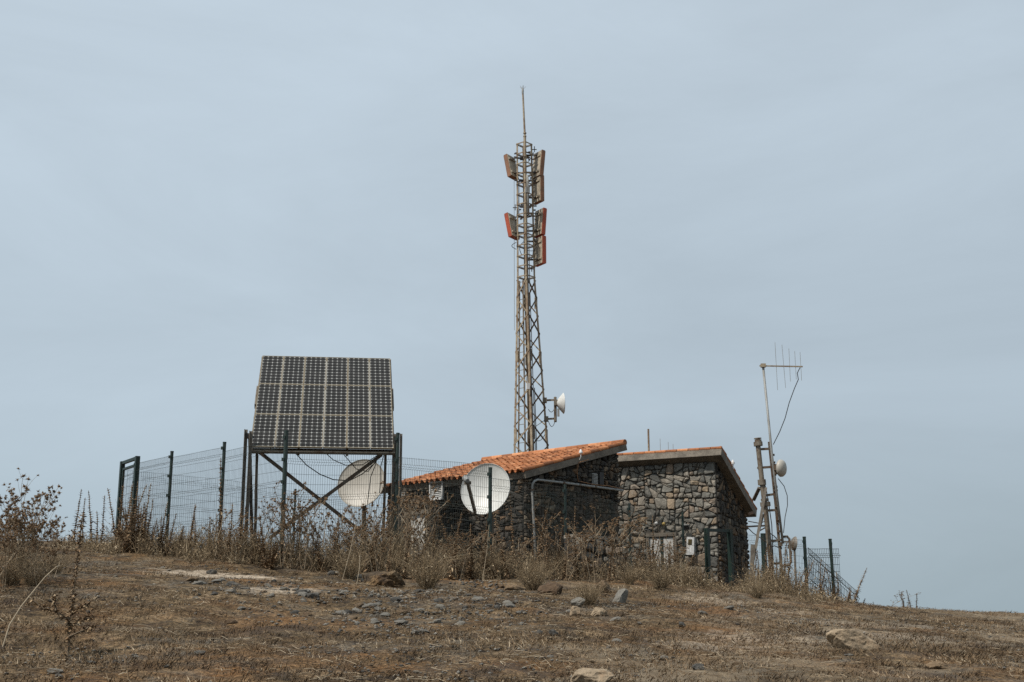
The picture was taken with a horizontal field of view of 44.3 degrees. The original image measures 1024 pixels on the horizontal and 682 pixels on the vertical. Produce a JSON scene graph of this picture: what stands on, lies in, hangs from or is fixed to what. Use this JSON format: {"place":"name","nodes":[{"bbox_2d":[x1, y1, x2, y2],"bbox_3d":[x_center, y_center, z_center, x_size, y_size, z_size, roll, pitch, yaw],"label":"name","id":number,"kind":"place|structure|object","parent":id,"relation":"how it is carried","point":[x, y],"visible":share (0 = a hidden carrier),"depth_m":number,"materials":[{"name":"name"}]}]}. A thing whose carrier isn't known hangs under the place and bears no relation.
{"place":"outdoors","nodes":[
{"label":"outdoors","id":0,"kind":"place"},
{"bbox_2d":[0,541,1023,681],"bbox_3d":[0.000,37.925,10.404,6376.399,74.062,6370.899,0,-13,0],"label":"ground","id":1,"kind":"structure","parent":0,"point":[174,619],"depth_m":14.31,"materials":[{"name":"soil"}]},
{"bbox_2d":[0,523,32,592],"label":"thistle plant","id":2,"kind":"object","parent":1,"relation":"on","point":[6,537],"visible":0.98,"depth_m":16.02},
{"bbox_2d":[0,488,36,560],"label":"thistle plant","id":3,"kind":"object","parent":1,"relation":"on","point":[12,497],"visible":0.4,"depth_m":18.04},
{"bbox_2d":[0,483,46,578],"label":"thistle plant","id":4,"kind":"object","parent":1,"relation":"on","point":[4,519],"visible":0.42,"depth_m":17.45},
{"bbox_2d":[0,545,47,585],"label":"twig bush","id":5,"kind":"object","parent":1,"relation":"on","point":[10,578],"visible":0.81,"depth_m":16.91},
{"bbox_2d":[0,538,48,564],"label":"twig bush","id":6,"kind":"object","parent":1,"relation":"on","point":[22,553],"visible":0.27,"depth_m":19.82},
{"bbox_2d":[0,495,55,579],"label":"thistle plant","id":7,"kind":"object","parent":1,"relation":"on","point":[23,513],"visible":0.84,"depth_m":16.96,"materials":[{"name":"plant"}]},
{"bbox_2d":[2,565,59,646],"bbox_3d":[-4.704,2.599,12.306,0.499,0.811,0.038,9,-16,-34],"label":"dry cane","id":8,"kind":"object","parent":1,"relation":"on","point":[22,605],"visible":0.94,"depth_m":12.26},
{"bbox_2d":[0,468,64,585],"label":"thistle plant","id":9,"kind":"object","parent":1,"relation":"on","point":[39,501],"visible":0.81,"depth_m":17.33,"materials":[{"name":"plant"}]},
{"bbox_2d":[2,551,64,586],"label":"twig bush","id":10,"kind":"object","parent":1,"relation":"on","point":[29,574],"visible":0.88,"depth_m":16.77,"materials":[{"name":"plant"}]},
{"bbox_2d":[0,490,67,562],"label":"thistle plant","id":11,"kind":"object","parent":1,"relation":"on","point":[59,520],"visible":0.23,"depth_m":18.44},
{"bbox_2d":[20,524,77,578],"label":"thistle plant","id":12,"kind":"object","parent":1,"relation":"on","point":[55,543],"visible":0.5,"depth_m":18.02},
{"bbox_2d":[26,519,72,586],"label":"thistle plant","id":13,"kind":"object","parent":1,"relation":"on","point":[55,534],"visible":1,"depth_m":16.73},
{"bbox_2d":[37,546,80,573],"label":"twig bush","id":14,"kind":"object","parent":1,"relation":"on","point":[55,563],"visible":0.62,"depth_m":18.73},
{"bbox_2d":[29,512,99,656],"bbox_3d":[-4.131,2.288,11.847,0.671,1.398,0.482,0,-13,0],"label":"thistle stalk","id":15,"kind":"object","parent":1,"relation":"on","point":[71,612],"visible":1,"depth_m":11.61,"materials":[{"name":"plant"}]},
{"bbox_2d":[71,489,81,544],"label":"spiky plant","id":16,"kind":"object","parent":1,"relation":"on","point":[75,525],"visible":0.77,"depth_m":24.44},
{"bbox_2d":[87,491,99,545],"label":"spiky plant","id":17,"kind":"object","parent":1,"relation":"on","point":[91,526],"visible":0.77,"depth_m":24.18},
{"bbox_2d":[99,496,105,542],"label":"spiky plant","id":18,"kind":"object","parent":1,"relation":"on","point":[102,531],"visible":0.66,"depth_m":24.48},
{"bbox_2d":[107,488,119,544],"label":"spiky plant","id":19,"kind":"object","parent":1,"relation":"on","point":[113,524],"visible":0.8,"depth_m":23.38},
{"bbox_2d":[115,485,124,549],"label":"spiky plant","id":20,"kind":"object","parent":1,"relation":"on","point":[119,527],"visible":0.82,"depth_m":23.18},
{"bbox_2d":[123,485,140,552],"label":"spiky plant","id":21,"kind":"object","parent":1,"relation":"on","point":[130,530],"visible":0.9,"depth_m":23.09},
{"bbox_2d":[116,485,148,552],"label":"spiky plant","id":22,"kind":"object","parent":1,"relation":"on","point":[124,547],"visible":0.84,"depth_m":23.19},
{"bbox_2d":[132,511,149,550],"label":"spiky plant","id":23,"kind":"object","parent":1,"relation":"on","point":[144,531],"visible":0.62,"depth_m":23.10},
{"bbox_2d":[137,484,154,548],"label":"spiky plant","id":24,"kind":"object","parent":1,"relation":"on","point":[142,532],"visible":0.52,"depth_m":23.49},
{"bbox_2d":[154,502,169,554],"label":"spiky plant","id":25,"kind":"object","parent":1,"relation":"on","point":[161,535],"visible":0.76,"depth_m":23.07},
{"bbox_2d":[164,513,177,555],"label":"spiky plant","id":26,"kind":"object","parent":1,"relation":"on","point":[169,541],"visible":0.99,"depth_m":22.93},
{"bbox_2d":[215,458,224,551],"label":"spiky plant","id":27,"kind":"object","parent":1,"relation":"on","point":[220,506],"visible":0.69,"depth_m":23.94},
{"bbox_2d":[202,509,248,558],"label":"thistle plant","id":28,"kind":"object","parent":1,"relation":"on","point":[211,523],"visible":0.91,"depth_m":23.07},
{"bbox_2d":[223,503,237,560],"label":"spiky plant","id":29,"kind":"object","parent":1,"relation":"on","point":[230,528],"visible":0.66,"depth_m":23.00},
{"bbox_2d":[219,524,257,563],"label":"thistle plant","id":30,"kind":"object","parent":1,"relation":"on","point":[233,542],"visible":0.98,"depth_m":22.16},
{"bbox_2d":[223,529,263,559],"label":"twig bush","id":31,"kind":"object","parent":1,"relation":"on","point":[249,542],"visible":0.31,"depth_m":23.34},
{"bbox_2d":[124,472,370,546],"bbox_3d":[-6.908,4.793,33.128,6.380,2.640,0.100,3,-13,-11],"label":"fence","id":32,"kind":"object","parent":1,"relation":"on","point":[179,516],"visible":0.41,"depth_m":33.10,"materials":[{"name":"metal"}]},
{"bbox_2d":[235,515,263,557],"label":"thistle plant","id":33,"kind":"object","parent":1,"relation":"on","point":[249,528],"visible":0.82,"depth_m":23.09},
{"bbox_2d":[249,519,265,564],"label":"spiky plant","id":34,"kind":"object","parent":1,"relation":"on","point":[256,551],"visible":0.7,"depth_m":23.09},
{"bbox_2d":[256,513,280,569],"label":"spiky plant","id":35,"kind":"object","parent":1,"relation":"on","point":[265,565],"visible":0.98,"depth_m":22.23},
{"bbox_2d":[266,532,278,565],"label":"spiky plant","id":36,"kind":"object","parent":1,"relation":"on","point":[274,548],"visible":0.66,"depth_m":22.96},
{"bbox_2d":[258,496,294,555],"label":"thistle plant","id":37,"kind":"object","parent":1,"relation":"on","point":[268,517],"visible":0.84,"depth_m":22.93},
{"bbox_2d":[266,481,305,568],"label":"thistle plant","id":38,"kind":"object","parent":1,"relation":"on","point":[281,513],"visible":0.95,"depth_m":22.42,"materials":[{"name":"plant"}]},
{"bbox_2d":[284,542,312,565],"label":"twig bush","id":39,"kind":"object","parent":1,"relation":"on","point":[298,551],"visible":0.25,"depth_m":23.19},
{"bbox_2d":[272,482,327,568],"bbox_3d":[-3.809,3.374,22.715,1.037,1.683,0.718,5,-14,-19],"label":"thistle plant","id":40,"kind":"object","parent":1,"relation":"on","point":[285,519],"visible":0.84,"depth_m":22.66,"materials":[{"name":"plant"}]},
{"bbox_2d":[288,488,329,570],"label":"thistle plant","id":41,"kind":"object","parent":1,"relation":"on","point":[310,524],"visible":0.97,"depth_m":22.32,"materials":[{"name":"plant"}]},
{"bbox_2d":[132,430,491,564],"bbox_3d":[-5.194,3.514,25.413,10.574,3.348,2.464,-9,-16,33],"label":"fence","id":42,"kind":"object","parent":1,"relation":"on","point":[170,475],"visible":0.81,"depth_m":24.61,"materials":[{"name":"metal"}]},
{"bbox_2d":[115,456,139,534],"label":"gate","id":43,"kind":"structure","parent":42,"relation":"attached to","point":[123,468],"depth_m":29.96,"materials":[{"name":"metal"}]},
{"bbox_2d":[314,521,325,571],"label":"spiky plant","id":44,"kind":"object","parent":1,"relation":"on","point":[321,562],"visible":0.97,"depth_m":22.32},
{"bbox_2d":[240,356,401,552],"bbox_3d":[-4.076,2.542,27.197,3.251,5.132,3.095,2,-13,-8],"label":"solar array","id":45,"kind":"object","parent":1,"relation":"on","point":[356,416],"visible":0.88,"depth_m":27.06,"materials":[{"name":"photovoltaic glass"},{"name":"weathered steel"},{"name":"steel"}]},
{"bbox_2d":[308,512,352,564],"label":"thistle plant","id":46,"kind":"object","parent":1,"relation":"on","point":[325,522],"visible":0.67,"depth_m":23.02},
{"bbox_2d":[321,516,360,571],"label":"thistle plant","id":47,"kind":"object","parent":1,"relation":"on","point":[334,533],"visible":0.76,"depth_m":22.58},
{"bbox_2d":[317,541,381,579],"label":"twig bush","id":48,"kind":"object","parent":1,"relation":"on","point":[351,570],"visible":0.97,"depth_m":21.40,"materials":[{"name":"plant"}]},
{"bbox_2d":[327,505,371,561],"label":"thistle plant","id":49,"kind":"object","parent":1,"relation":"on","point":[344,512],"visible":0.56,"depth_m":23.22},
{"bbox_2d":[338,507,381,572],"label":"thistle plant","id":50,"kind":"object","parent":1,"relation":"on","point":[351,538],"visible":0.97,"depth_m":22.14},
{"bbox_2d":[337,459,383,528],"bbox_3d":[-3.705,4.317,30.897,1.245,2.858,0.466,-3,-14,15],"label":"satellite dish","id":51,"kind":"object","parent":1,"relation":"on","point":[358,490],"visible":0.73,"depth_m":31.05,"materials":[{"name":"beige paint"}]},
{"bbox_2d":[348,515,391,572],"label":"thistle plant","id":52,"kind":"object","parent":1,"relation":"on","point":[375,541],"visible":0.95,"depth_m":22.04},
{"bbox_2d":[356,508,383,570],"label":"spiky plant","id":53,"kind":"object","parent":1,"relation":"on","point":[369,546],"visible":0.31,"depth_m":22.74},
{"bbox_2d":[356,481,410,570],"bbox_3d":[-2.343,3.413,22.381,0.907,1.822,0.845,-12,-17,25],"label":"thistle plant","id":54,"kind":"object","parent":1,"relation":"on","point":[383,525],"visible":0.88,"depth_m":22.28,"materials":[{"name":"plant"}]},
{"bbox_2d":[362,571,405,586],"bbox_3d":[-2.058,3.917,20.236,0.699,0.436,0.696,3,-13,-11],"label":"rock","id":55,"kind":"object","parent":1,"relation":"on","point":[385,578],"visible":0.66,"depth_m":20.00,"materials":[{"name":"stone"}]},
{"bbox_2d":[401,529,410,578],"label":"spiky plant","id":56,"kind":"object","parent":1,"relation":"on","point":[404,570],"visible":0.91,"depth_m":22.10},
{"bbox_2d":[390,489,437,578],"bbox_3d":[-1.724,3.440,22.440,0.857,1.690,0.915,5,-14,-20],"label":"thistle plant","id":57,"kind":"object","parent":1,"relation":"on","point":[415,518],"visible":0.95,"depth_m":22.38,"materials":[{"name":"plant"}]},
{"bbox_2d":[407,531,431,579],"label":"spiky plant","id":58,"kind":"object","parent":1,"relation":"on","point":[430,534],"visible":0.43,"depth_m":22.22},
{"bbox_2d":[396,487,444,568],"bbox_3d":[-1.757,3.479,22.694,0.896,1.698,0.852,9,-16,-33],"label":"thistle plant","id":59,"kind":"object","parent":1,"relation":"on","point":[418,512],"visible":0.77,"depth_m":22.71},
{"bbox_2d":[399,482,453,571],"bbox_3d":[-1.591,3.448,22.845,0.987,1.752,0.702,-1,-13,6],"label":"thistle plant","id":60,"kind":"object","parent":1,"relation":"on","point":[433,496],"visible":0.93,"depth_m":22.81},
{"bbox_2d":[388,540,484,589],"bbox_3d":[-1.305,3.568,20.102,1.201,0.813,1.353,-11,-17,39],"label":"twig bush","id":61,"kind":"object","parent":1,"relation":"on","point":[425,582],"visible":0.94,"depth_m":20.03,"materials":[{"name":"plant"}]},
{"bbox_2d":[422,542,458,577],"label":"thistle plant","id":62,"kind":"object","parent":1,"relation":"on","point":[443,552],"visible":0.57,"depth_m":22.26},
{"bbox_2d":[49,494,854,602],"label":"dry weeds","id":63,"kind":"object","parent":1,"relation":"on","point":[201,551],"visible":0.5,"depth_m":23.10,"materials":[{"name":"plant"}]},
{"bbox_2d":[447,512,462,579],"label":"spiky plant","id":64,"kind":"object","parent":1,"relation":"on","point":[450,577],"visible":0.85,"depth_m":21.92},
{"bbox_2d":[439,521,488,579],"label":"thistle plant","id":65,"kind":"object","parent":1,"relation":"on","point":[467,550],"visible":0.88,"depth_m":21.98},
{"bbox_2d":[463,523,476,578],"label":"spiky plant","id":66,"kind":"object","parent":1,"relation":"on","point":[470,575],"visible":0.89,"depth_m":22.26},
{"bbox_2d":[461,463,509,537],"bbox_3d":[-0.542,3.595,25.139,1.016,2.413,1.296,0,-13,0],"label":"satellite dish","id":67,"kind":"object","parent":1,"relation":"on","point":[498,472],"visible":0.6,"depth_m":25.65,"materials":[{"name":"white paint"}]},
{"bbox_2d":[472,524,504,572],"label":"thistle plant","id":68,"kind":"object","parent":1,"relation":"on","point":[492,548],"visible":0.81,"depth_m":22.63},
{"bbox_2d":[480,541,500,578],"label":"spiky plant","id":69,"kind":"object","parent":1,"relation":"on","point":[486,567],"visible":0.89,"depth_m":22.25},
{"bbox_2d":[471,540,530,577],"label":"twig bush","id":70,"kind":"object","parent":1,"relation":"on","point":[495,556],"visible":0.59,"depth_m":22.40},
{"bbox_2d":[493,512,511,578],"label":"spiky plant","id":71,"kind":"object","parent":1,"relation":"on","point":[503,559],"visible":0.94,"depth_m":22.25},
{"bbox_2d":[382,439,626,567],"bbox_3d":[-0.229,4.473,30.979,5.007,4.096,4.012,-12,-17,41],"label":"stone hut","id":72,"kind":"object","parent":1,"relation":"on","point":[592,469],"visible":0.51,"depth_m":29.77,"materials":[{"name":"stone"}]},
{"bbox_2d":[404,510,430,554],"bbox_3d":[-2.281,5.234,30.261,0.838,2.281,0.120,-12,-17,41],"label":"door","id":73,"kind":"structure","parent":72,"relation":"in","point":[418,515],"depth_m":30.38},
{"bbox_2d":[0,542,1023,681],"bbox_3d":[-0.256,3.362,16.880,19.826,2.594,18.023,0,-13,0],"label":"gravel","id":74,"kind":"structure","parent":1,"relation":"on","point":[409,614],"depth_m":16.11,"materials":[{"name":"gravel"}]},
{"bbox_2d":[507,505,517,576],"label":"spiky plant","id":75,"kind":"object","parent":1,"relation":"on","point":[512,532],"visible":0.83,"depth_m":22.75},
{"bbox_2d":[504,583,524,592],"bbox_3d":[0.042,4.003,20.225,0.332,0.205,0.237,3,-8,-11],"label":"rock","id":76,"kind":"object","parent":1,"relation":"on","point":[509,586],"visible":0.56,"depth_m":20.15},
{"bbox_2d":[507,536,537,577],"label":"thistle plant","id":77,"kind":"object","parent":1,"relation":"on","point":[523,548],"visible":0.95,"depth_m":22.26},
{"bbox_2d":[504,85,564,452],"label":"lattice tower","id":78,"kind":"structure","parent":1,"relation":"on","point":[538,226],"depth_m":36.32,"materials":[{"name":"metal"}]},
{"bbox_2d":[495,549,573,590],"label":"twig bush","id":79,"kind":"object","parent":1,"relation":"on","point":[530,583],"visible":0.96,"depth_m":20.58,"materials":[{"name":"plant"}]},
{"bbox_2d":[534,508,547,563],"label":"spiky plant","id":80,"kind":"object","parent":1,"relation":"on","point":[540,546],"visible":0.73,"depth_m":23.02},
{"bbox_2d":[527,503,564,571],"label":"thistle plant","id":81,"kind":"object","parent":1,"relation":"on","point":[537,522],"visible":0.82,"depth_m":23.23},
{"bbox_2d":[543,531,551,578],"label":"spiky plant","id":82,"kind":"object","parent":1,"relation":"on","point":[546,553],"visible":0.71,"depth_m":22.58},
{"bbox_2d":[537,582,562,594],"bbox_3d":[0.604,3.900,19.584,0.351,0.275,0.336,-5,-14,21],"label":"rock","id":83,"kind":"object","parent":1,"relation":"on","point":[550,588],"visible":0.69,"depth_m":19.49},
{"bbox_2d":[547,528,588,579],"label":"thistle plant","id":84,"kind":"object","parent":1,"relation":"on","point":[573,553],"visible":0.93,"depth_m":22.65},
{"bbox_2d":[550,532,591,579],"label":"thistle plant","id":85,"kind":"object","parent":1,"relation":"on","point":[572,578],"visible":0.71,"depth_m":22.91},
{"bbox_2d":[569,606,580,615],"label":"rock","id":86,"kind":"object","parent":1,"relation":"on","point":[575,610],"visible":0.84,"depth_m":16.44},
{"bbox_2d":[571,597,584,605],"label":"rock","id":87,"kind":"object","parent":1,"relation":"on","point":[578,601],"visible":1,"depth_m":17.17,"materials":[{"name":"grey stone"}]},
{"bbox_2d":[561,505,609,582],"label":"thistle plant","id":88,"kind":"object","parent":1,"relation":"on","point":[583,540],"visible":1,"depth_m":22.43,"materials":[{"name":"plant"}]},
{"bbox_2d":[554,573,618,604],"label":"twig bush","id":89,"kind":"object","parent":1,"relation":"on","point":[590,598],"visible":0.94,"depth_m":17.51,"materials":[{"name":"plant"}]},
{"bbox_2d":[570,668,613,681],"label":"rock","id":90,"kind":"object","parent":1,"relation":"on","point":[591,675],"visible":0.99,"depth_m":10.39,"materials":[{"name":"stone"}]},
{"bbox_2d":[564,534,624,575],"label":"broken wall","id":91,"kind":"structure","parent":1,"relation":"on","point":[604,553],"depth_m":24.27,"materials":[{"name":"stone"}]},
{"bbox_2d":[590,607,606,615],"bbox_3d":[1.131,3.558,16.467,0.189,0.144,0.184,-10,-16,36],"label":"rock","id":92,"kind":"object","parent":1,"relation":"on","point":[598,610],"visible":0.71,"depth_m":16.42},
{"bbox_2d":[492,478,706,577],"bbox_3d":[2.020,4.616,26.272,0.284,2.920,8.233,-10,-16,36],"label":"fence","id":93,"kind":"object","parent":1,"relation":"on","point":[680,516],"visible":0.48,"depth_m":25.69,"materials":[{"name":"metal"}]},
{"bbox_2d":[597,580,610,592],"bbox_3d":[1.517,4.091,20.715,0.219,0.297,0.311,-7,-15,28],"label":"rock","id":94,"kind":"object","parent":1,"relation":"on","point":[607,589],"visible":0.4,"depth_m":20.64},
{"bbox_2d":[606,538,613,582],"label":"spiky plant","id":95,"kind":"object","parent":1,"relation":"on","point":[609,573],"visible":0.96,"depth_m":22.32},
{"bbox_2d":[589,518,637,579],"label":"thistle plant","id":96,"kind":"object","parent":1,"relation":"on","point":[611,533],"visible":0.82,"depth_m":22.87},
{"bbox_2d":[612,589,627,603],"bbox_3d":[1.621,3.863,18.834,0.293,0.329,0.212,21,-12,-42],"label":"rock","id":97,"kind":"object","parent":1,"relation":"on","point":[621,595],"visible":0.6,"depth_m":18.79,"materials":[{"name":"grey stone"}]},
{"bbox_2d":[598,502,648,579],"bbox_3d":[2.147,3.719,23.116,1.064,1.516,0.718,6,-14,-24],"label":"thistle plant","id":98,"kind":"object","parent":1,"relation":"on","point":[628,537],"visible":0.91,"depth_m":23.06,"materials":[{"name":"plant"}]},
{"bbox_2d":[612,562,643,584],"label":"twig bush","id":99,"kind":"object","parent":1,"relation":"on","point":[631,578],"visible":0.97,"depth_m":22.10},
{"bbox_2d":[634,548,664,578],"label":"thistle plant","id":100,"kind":"object","parent":1,"relation":"on","point":[654,557],"visible":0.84,"depth_m":23.07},
{"bbox_2d":[646,515,657,567],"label":"spiky plant","id":101,"kind":"object","parent":1,"relation":"on","point":[653,538],"visible":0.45,"depth_m":24.27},
{"bbox_2d":[628,559,684,589],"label":"twig bush","id":102,"kind":"object","parent":1,"relation":"on","point":[662,584],"visible":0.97,"depth_m":21.45,"materials":[{"name":"plant"}]},
{"bbox_2d":[654,534,694,578],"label":"thistle plant","id":103,"kind":"object","parent":1,"relation":"on","point":[660,546],"visible":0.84,"depth_m":23.68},
{"bbox_2d":[617,429,756,587],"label":"stone house","id":104,"kind":"structure","parent":1,"relation":"on","point":[705,486],"depth_m":33.46,"materials":[{"name":"stone"}]},
{"bbox_2d":[646,532,677,572],"bbox_3d":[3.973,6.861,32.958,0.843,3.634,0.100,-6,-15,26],"label":"door","id":105,"kind":"structure","parent":104,"relation":"in","point":[670,533],"depth_m":33.25,"materials":[{"name":"white paint"}]},
{"bbox_2d":[664,558,711,585],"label":"twig bush","id":106,"kind":"object","parent":1,"relation":"on","point":[690,573],"visible":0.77,"depth_m":23.06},
{"bbox_2d":[704,528,734,585],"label":"gate","id":107,"kind":"structure","parent":1,"relation":"on","point":[729,549],"depth_m":30.04,"materials":[{"name":"metal"}]},
{"bbox_2d":[740,574,772,598],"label":"twig bush","id":108,"kind":"object","parent":1,"relation":"on","point":[757,592],"visible":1,"depth_m":21.62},
{"bbox_2d":[748,348,802,579],"bbox_3d":[6.298,3.322,31.133,1.791,6.686,1.020,5,-14,-19],"label":"antenna mast","id":109,"kind":"object","parent":1,"relation":"on","point":[779,468],"visible":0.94,"depth_m":30.84,"materials":[{"name":"metal"}]},
{"bbox_2d":[784,536,796,586],"bbox_3d":[7.326,6.679,32.844,0.331,3.124,0.387,0,-13,0],"label":"grid dish","id":110,"kind":"object","parent":1,"relation":"on","point":[795,543],"visible":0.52,"depth_m":33.03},
{"bbox_2d":[748,533,859,601],"bbox_3d":[7.589,6.763,32.423,3.922,3.438,0.399,10,-16,-36],"label":"fence","id":111,"kind":"object","parent":1,"relation":"on","point":[805,557],"visible":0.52,"depth_m":32.75,"materials":[{"name":"metal"}]},
{"bbox_2d":[825,629,879,649],"bbox_3d":[3.663,3.273,13.612,0.579,0.304,0.319,18,-9,-4],"label":"rock","id":112,"kind":"object","parent":1,"relation":"on","point":[845,638],"visible":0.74,"depth_m":13.51,"materials":[{"name":"stone"}]},
{"bbox_2d":[847,568,866,602],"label":"spiky plant","id":113,"kind":"object","parent":1,"relation":"on","point":[858,591],"visible":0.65,"depth_m":25.02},
{"bbox_2d":[926,661,950,668],"bbox_3d":[4.193,3.197,12.335,0.259,0.102,0.190,11,-15,-9],"label":"rock","id":114,"kind":"object","parent":1,"relation":"on","point":[936,664],"visible":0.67,"depth_m":12.28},
{"bbox_2d":[0,0,1023,612],"label":"sky","id":115,"kind":"structure","parent":0,"point":[193,192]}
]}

